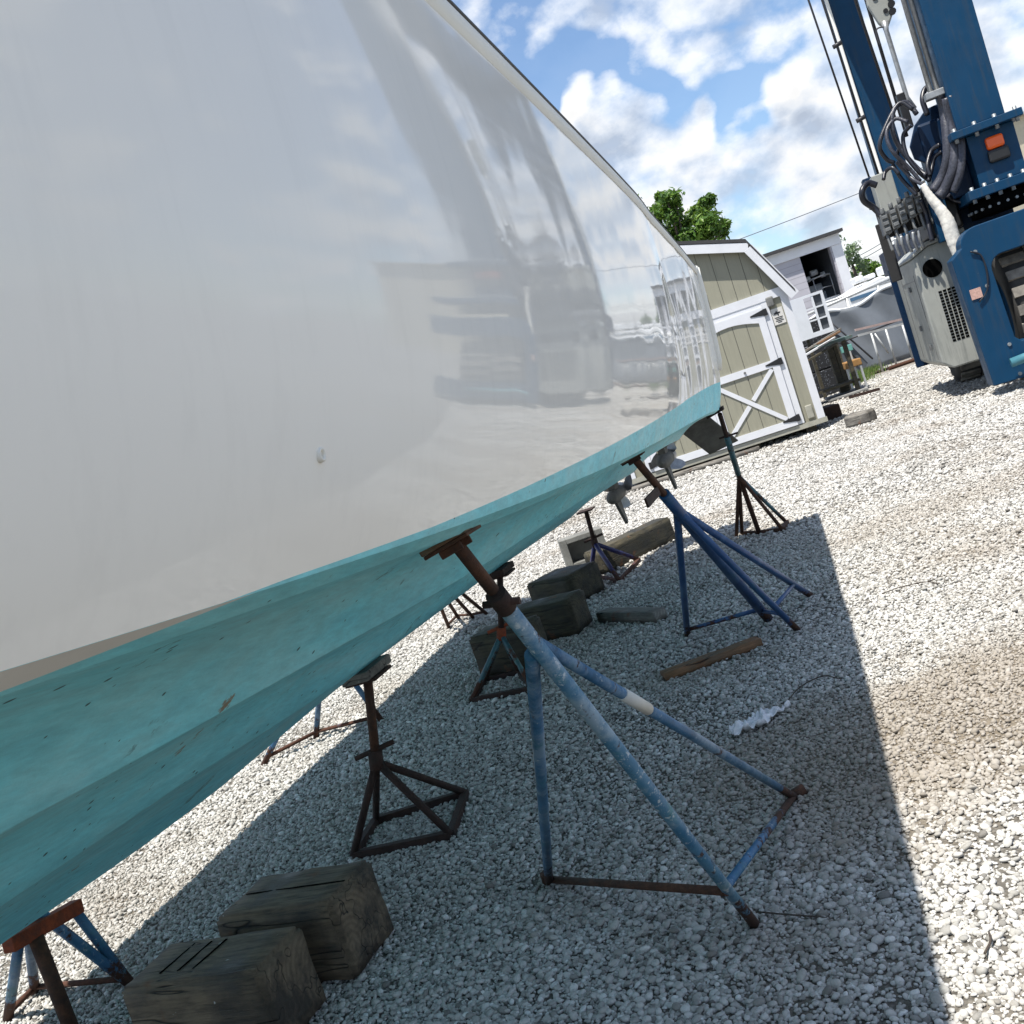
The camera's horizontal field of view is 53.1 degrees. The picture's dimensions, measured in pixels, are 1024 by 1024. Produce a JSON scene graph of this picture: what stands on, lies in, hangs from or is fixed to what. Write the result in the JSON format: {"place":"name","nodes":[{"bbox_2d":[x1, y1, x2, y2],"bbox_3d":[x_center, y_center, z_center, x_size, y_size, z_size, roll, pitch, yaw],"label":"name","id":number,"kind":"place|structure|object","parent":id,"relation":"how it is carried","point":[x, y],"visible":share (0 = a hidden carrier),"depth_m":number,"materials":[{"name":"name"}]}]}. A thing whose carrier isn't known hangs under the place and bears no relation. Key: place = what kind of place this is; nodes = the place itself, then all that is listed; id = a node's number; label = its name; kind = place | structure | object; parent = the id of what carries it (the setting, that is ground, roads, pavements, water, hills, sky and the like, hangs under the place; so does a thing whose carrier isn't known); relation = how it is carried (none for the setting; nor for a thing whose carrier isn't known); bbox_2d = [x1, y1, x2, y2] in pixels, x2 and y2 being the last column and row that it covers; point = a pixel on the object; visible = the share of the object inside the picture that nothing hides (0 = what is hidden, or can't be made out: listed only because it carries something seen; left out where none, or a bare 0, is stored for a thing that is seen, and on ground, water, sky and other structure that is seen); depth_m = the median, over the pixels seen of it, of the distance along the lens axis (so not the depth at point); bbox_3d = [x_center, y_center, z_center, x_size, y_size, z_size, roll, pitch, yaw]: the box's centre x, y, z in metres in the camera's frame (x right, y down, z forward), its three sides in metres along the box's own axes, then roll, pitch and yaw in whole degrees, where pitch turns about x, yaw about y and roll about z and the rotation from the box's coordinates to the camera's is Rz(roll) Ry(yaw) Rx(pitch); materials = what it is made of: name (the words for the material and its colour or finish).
{"place":"outdoors","nodes":[
{"label":"outdoors","id":0,"kind":"place"},
{"bbox_2d":[0,356,1023,1023],"bbox_3d":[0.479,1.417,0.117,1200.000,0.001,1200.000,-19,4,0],"label":"ground","id":1,"kind":"structure","parent":0,"point":[900,910],"depth_m":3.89,"materials":[{"name":"grey gravel"}]},
{"bbox_2d":[2,899,133,1023],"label":"boat stand","id":2,"kind":"object","parent":1,"relation":"on","point":[30,939],"visible":0.66,"depth_m":3.65,"materials":[{"name":"blue paint"}]},
{"bbox_2d":[122,926,325,1023],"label":"timber block","id":3,"kind":"object","parent":1,"relation":"on","point":[269,976],"depth_m":3.06,"materials":[{"name":"brown wood"}]},
{"bbox_2d":[216,860,393,982],"bbox_3d":[-0.693,1.393,3.448,0.479,0.281,0.297,-17,5,22],"label":"timber block","id":4,"kind":"object","parent":1,"relation":"on","point":[339,915],"depth_m":3.34,"materials":[{"name":"wood"}]},
{"bbox_2d":[261,685,383,765],"bbox_3d":[-1.358,0.913,6.471,0.816,1.162,0.305,-18,4,4],"label":"boat stand","id":5,"kind":"object","parent":1,"relation":"on","point":[314,734],"visible":0.14,"depth_m":6.53,"materials":[{"name":"blue paint"}]},
{"bbox_2d":[342,654,469,858],"bbox_3d":[-0.559,1.010,4.352,0.484,0.771,0.520,-18,4,7],"label":"keel stand","id":6,"kind":"object","parent":1,"relation":"on","point":[372,671],"visible":0.94,"depth_m":4.23,"materials":[{"name":"metal"}]},
{"bbox_2d":[0,0,737,944],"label":"motor boat","id":7,"kind":"object","parent":6,"relation":"on","point":[324,324],"visible":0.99,"depth_m":1.12,"materials":[{"name":"teal paint"}]},
{"bbox_2d":[440,593,488,628],"bbox_3d":[-0.537,0.503,8.751,0.393,1.056,1.150,-19,4,0],"label":"boat stand","id":8,"kind":"object","parent":1,"relation":"on","point":[465,608],"visible":0.14,"depth_m":8.97,"materials":[{"name":"metal"}]},
{"bbox_2d":[469,561,526,702],"bbox_3d":[-0.134,0.727,6.282,0.583,0.732,0.453,-16,5,28],"label":"keel stand","id":9,"kind":"object","parent":1,"relation":"on","point":[503,570],"visible":0.81,"depth_m":6.20,"materials":[{"name":"teal paint"}]},
{"bbox_2d":[469,615,547,675],"bbox_3d":[-0.007,0.882,6.665,0.434,0.307,0.272,-16,5,27],"label":"timber block","id":10,"kind":"object","parent":1,"relation":"on","point":[482,642],"depth_m":6.58,"materials":[{"name":"brown wood"}]},
{"bbox_2d":[504,589,592,640],"bbox_3d":[0.248,0.764,7.301,0.567,0.268,0.309,-16,5,27],"label":"timber block","id":11,"kind":"object","parent":1,"relation":"on","point":[566,614],"depth_m":7.13,"materials":[{"name":"wood"}]},
{"bbox_2d":[527,561,604,600],"bbox_3d":[0.444,0.615,8.399,0.471,0.259,0.432,-15,6,42],"label":"timber block","id":12,"kind":"object","parent":1,"relation":"on","point":[587,578],"depth_m":8.27,"materials":[{"name":"wood"}]},
{"bbox_2d":[557,526,605,566],"bbox_3d":[0.707,0.357,10.106,0.438,0.300,0.212,-19,4,0],"label":"concrete block","id":13,"kind":"object","parent":1,"relation":"on","point":[574,548],"depth_m":10.03,"materials":[{"name":"grey concrete"}]},
{"bbox_2d":[576,506,640,582],"bbox_3d":[0.824,0.217,9.215,0.490,0.626,1.584,-19,4,0],"label":"keel stand","id":14,"kind":"object","parent":1,"relation":"on","point":[596,545],"visible":0.75,"depth_m":8.85,"materials":[{"name":"blue paint"}]},
{"bbox_2d":[419,525,807,928],"bbox_3d":[0.360,0.531,2.596,0.953,1.392,1.728,-19,4,0],"label":"boat stand","id":15,"kind":"object","parent":1,"relation":"on","point":[552,660],"visible":0.9,"depth_m":2.30,"materials":[{"name":"blue paint"}]},
{"bbox_2d":[583,517,674,573],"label":"timber beam","id":16,"kind":"structure","parent":1,"relation":"on","point":[643,539],"depth_m":9.39,"materials":[{"name":"wood"}]},
{"bbox_2d":[596,607,667,623],"bbox_3d":[0.807,0.701,6.958,0.119,0.083,0.676,-21,5,-28],"label":"timber offcut","id":17,"kind":"object","parent":1,"relation":"on","point":[642,615],"visible":0.98,"depth_m":6.87,"materials":[{"name":"grey wood"}]},
{"bbox_2d":[604,446,759,499],"bbox_3d":[2.533,-0.573,15.312,2.400,0.082,0.083,-18,5,7],"label":"wooden plank","id":18,"kind":"object","parent":1,"relation":"on","point":[705,465],"visible":0.61,"depth_m":15.24,"materials":[{"name":"grey wood"}]},
{"bbox_2d":[638,187,732,240],"bbox_3d":[4.583,-5.525,26.918,3.616,6.333,3.004,-19,4,0],"label":"broadleaf tree","id":19,"kind":"object","parent":1,"relation":"on","point":[703,220],"visible":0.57,"depth_m":26.02,"materials":[{"name":"green plant"}]},
{"bbox_2d":[660,636,762,680],"bbox_3d":[1.044,0.769,5.360,0.550,0.052,0.095,-19,4,-6],"label":"wooden plank","id":20,"kind":"object","parent":1,"relation":"on","point":[713,657],"visible":0.97,"depth_m":5.33,"materials":[{"name":"brown wood"}]},
{"bbox_2d":[621,451,813,636],"bbox_3d":[1.108,0.147,5.109,0.795,1.260,1.907,-18,5,8],"label":"boat stand","id":21,"kind":"object","parent":1,"relation":"on","point":[733,572],"visible":0.89,"depth_m":5.17,"materials":[{"name":"blue paint"}]},
{"bbox_2d":[631,239,827,484],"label":"garden shed","id":22,"kind":"structure","parent":1,"relation":"on","point":[769,391],"depth_m":15.07,"materials":[{"name":"beige wood"}]},
{"bbox_2d":[648,415,725,470],"bbox_3d":[2.356,-1.621,15.281,1.156,1.798,0.055,-18,5,7],"label":"door","id":23,"kind":"structure","parent":22,"relation":"in","point":[686,450],"depth_m":15.32,"materials":[{"name":"white wood"}]},
{"bbox_2d":[714,308,800,447],"bbox_3d":[3.448,-1.978,15.125,1.156,1.798,0.065,-18,5,7],"label":"door","id":24,"kind":"structure","parent":22,"relation":"in","point":[755,398],"depth_m":15.11,"materials":[{"name":"beige wood"}]},
{"bbox_2d":[706,406,789,536],"bbox_3d":[1.780,-0.294,8.222,0.478,1.154,0.948,-17,5,23],"label":"boat stand","id":25,"kind":"object","parent":1,"relation":"on","point":[743,484],"visible":0.88,"depth_m":8.36,"materials":[{"name":"metal"}]},
{"bbox_2d":[729,700,790,735],"bbox_3d":[1.032,0.841,4.253,0.311,0.059,0.118,-21,5,-23],"label":"rag","id":26,"kind":"object","parent":1,"relation":"on","point":[761,717],"visible":1,"depth_m":4.24,"materials":[{"name":"fabric"}]},
{"bbox_2d":[756,911,826,917],"bbox_3d":[0.753,1.087,2.764,0.210,0.005,0.006,-15,6,42],"label":"twig","id":27,"kind":"object","parent":1,"relation":"on","point":[790,914],"visible":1,"depth_m":2.76,"materials":[{"name":"brown wood"}]},
{"bbox_2d":[763,228,853,347],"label":"warehouse","id":28,"kind":"structure","parent":1,"relation":"on","point":[794,264],"depth_m":33.76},
{"bbox_2d":[788,675,839,699],"bbox_3d":[1.281,0.768,4.465,0.277,0.006,0.125,-20,5,-15],"label":"twig","id":29,"kind":"object","parent":1,"relation":"on","point":[812,680],"visible":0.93,"depth_m":4.51,"materials":[{"name":"wood"}]},
{"bbox_2d":[802,317,838,397],"bbox_3d":[6.348,-3.233,21.696,0.881,1.630,0.620,-19,4,0],"label":"wire trap","id":30,"kind":"object","parent":1,"relation":"on","point":[825,370],"visible":0.16,"depth_m":21.41,"materials":[{"name":"black metal"}]},
{"bbox_2d":[790,290,851,399],"bbox_3d":[6.172,-3.316,20.532,0.734,2.119,0.120,-19,4,0],"label":"sash window","id":31,"kind":"structure","parent":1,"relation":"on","point":[819,307],"depth_m":20.44,"materials":[{"name":"white paint"}]},
{"bbox_2d":[806,269,839,300],"bbox_3d":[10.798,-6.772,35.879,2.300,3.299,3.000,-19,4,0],"label":"chair","id":32,"kind":"object","parent":1,"relation":"on","point":[815,287],"visible":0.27,"depth_m":34.98,"materials":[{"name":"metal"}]},
{"bbox_2d":[822,404,841,419],"bbox_3d":[5.009,-1.571,16.343,0.340,0.220,0.500,-19,4,0],"label":"scrap crate","id":33,"kind":"object","parent":1,"relation":"on","point":[832,411],"visible":0.46,"depth_m":16.09,"materials":[{"name":"wood"}]},
{"bbox_2d":[806,334,860,394],"bbox_3d":[6.104,-2.696,19.764,1.050,1.111,0.700,-19,4,0],"label":"sawhorse table","id":34,"kind":"object","parent":1,"relation":"on","point":[854,379],"visible":0.48,"depth_m":19.53,"materials":[{"name":"wood"}]},
{"bbox_2d":[808,342,837,360],"bbox_3d":[5.818,-3.001,19.212,0.628,0.168,0.100,-19,4,0],"label":"scrap board","id":35,"kind":"object","parent":34,"relation":"on","point":[822,351],"visible":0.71,"depth_m":19.16,"materials":[{"name":"wood"}]},
{"bbox_2d":[806,337,835,355],"bbox_3d":[5.797,-3.119,19.263,0.629,0.169,0.100,-19,4,0],"label":"scrap board","id":36,"kind":"object","parent":35,"relation":"on","point":[821,345],"visible":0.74,"depth_m":19.21,"materials":[{"name":"white wood"}]},
{"bbox_2d":[805,328,841,351],"bbox_3d":[5.850,-3.238,19.316,0.805,0.226,0.100,-19,4,0],"label":"scrap board","id":37,"kind":"object","parent":36,"relation":"on","point":[814,345],"visible":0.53,"depth_m":19.27,"materials":[{"name":"grey wood"}]},
{"bbox_2d":[816,331,840,344],"bbox_3d":[5.914,-3.253,19.136,0.476,0.123,0.100,-19,4,0],"label":"scrap board","id":38,"kind":"object","parent":36,"relation":"on","point":[829,337],"visible":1,"depth_m":19.09,"materials":[{"name":"brown wood"}]},
{"bbox_2d":[826,348,846,393],"bbox_3d":[6.357,-2.745,20.058,0.130,1.000,0.110,-19,4,0],"label":"wooden post","id":39,"kind":"object","parent":1,"relation":"on","point":[834,365],"visible":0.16,"depth_m":20.01,"materials":[{"name":"wood"}]},
{"bbox_2d":[825,386,867,401],"bbox_3d":[6.481,-2.296,19.860,0.763,0.040,0.990,-17,5,15],"label":"grey board","id":40,"kind":"object","parent":1,"relation":"on","point":[842,395],"visible":0.98,"depth_m":19.50,"materials":[{"name":"grey wood"}]},
{"bbox_2d":[840,344,867,388],"bbox_3d":[6.790,-2.881,20.469,0.389,0.914,0.400,-19,4,0],"label":"folding chair","id":41,"kind":"object","parent":1,"relation":"on","point":[857,361],"visible":0.6,"depth_m":20.30,"materials":[{"name":"plastic"}]},
{"bbox_2d":[839,234,871,284],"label":"tree","id":42,"kind":"object","parent":1,"relation":"on","point":[858,259],"visible":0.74,"depth_m":43.49,"materials":[{"name":"green plant"}]},
{"bbox_2d":[826,266,890,308],"bbox_3d":[10.390,-6.016,29.796,1.840,1.880,1.820,-19,4,0],"label":"covered boat","id":43,"kind":"object","parent":1,"relation":"on","point":[857,298],"visible":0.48,"depth_m":29.05,"materials":[{"name":"white plastic"}]},
{"bbox_2d":[807,277,910,372],"bbox_3d":[9.211,-4.744,25.156,3.828,2.187,0.882,-19,4,0],"label":"tarpaulin fence","id":44,"kind":"object","parent":1,"relation":"on","point":[878,305],"visible":0.44,"depth_m":25.32,"materials":[{"name":"fabric"}]},
{"bbox_2d":[844,408,876,427],"bbox_3d":[4.810,-1.295,14.136,0.362,0.179,0.268,-14,6,45],"label":"timber block","id":45,"kind":"object","parent":1,"relation":"on","point":[854,419],"depth_m":14.04,"materials":[{"name":"grey wood"}]},
{"bbox_2d":[849,387,879,398],"bbox_3d":[6.286,-2.120,18.268,0.542,0.070,0.050,-18,5,11],"label":"metal strip","id":46,"kind":"object","parent":1,"relation":"on","point":[864,393],"visible":1,"depth_m":18.25,"materials":[{"name":"metal"}]},
{"bbox_2d":[850,258,884,280],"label":"tree","id":47,"kind":"object","parent":1,"relation":"on","point":[873,265],"visible":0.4,"depth_m":45.23,"materials":[{"name":"green plant"}]},
{"bbox_2d":[854,318,912,371],"bbox_3d":[8.576,-3.822,23.213,1.449,1.121,0.470,-19,4,0],"label":"pipe rack","id":48,"kind":"object","parent":1,"relation":"on","point":[887,335],"visible":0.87,"depth_m":23.19,"materials":[{"name":"white metal"}]},
{"bbox_2d":[888,358,914,369],"bbox_3d":[9.873,-3.703,23.068,2.951,0.089,0.089,-19,4,-1],"label":"pipe","id":49,"kind":"object","parent":1,"relation":"on","point":[900,364],"visible":0.34,"depth_m":23.01,"materials":[{"name":"brown metal"}]},
{"bbox_2d":[881,581,939,593],"bbox_3d":[2.135,0.396,5.464,0.311,0.006,0.094,-15,6,36],"label":"twig","id":50,"kind":"object","parent":1,"relation":"on","point":[910,584],"visible":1,"depth_m":5.50,"materials":[{"name":"wood"}]},
{"bbox_2d":[807,0,1023,385],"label":"boat hoist","id":51,"kind":"object","parent":1,"relation":"on","point":[951,258],"visible":1,"depth_m":12.47,"materials":[{"name":"blue paint"}]},
{"bbox_2d":[984,931,991,953],"bbox_3d":[1.107,0.999,2.377,0.013,0.006,0.089,-16,5,34],"label":"twig","id":52,"kind":"object","parent":1,"relation":"on","point":[989,943],"visible":1,"depth_m":2.37,"materials":[{"name":"wood"}]},
{"bbox_2d":[452,0,1023,260],"label":"sky","id":53,"kind":"structure","parent":0,"point":[739,102],"materials":[{"name":"blue"}]},
{"bbox_2d":[740,193,858,238],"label":"power line","id":54,"kind":"object","parent":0,"point":[799,216],"visible":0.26,"depth_m":47.45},
{"bbox_2d":[848,252,882,286],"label":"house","id":55,"kind":"structure","parent":0,"point":[875,257],"depth_m":61.31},
{"bbox_2d":[849,361,891,385],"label":"grass","id":56,"kind":"structure","parent":0,"point":[870,370],"depth_m":23.24,"materials":[{"name":"green plant"}]}
]}

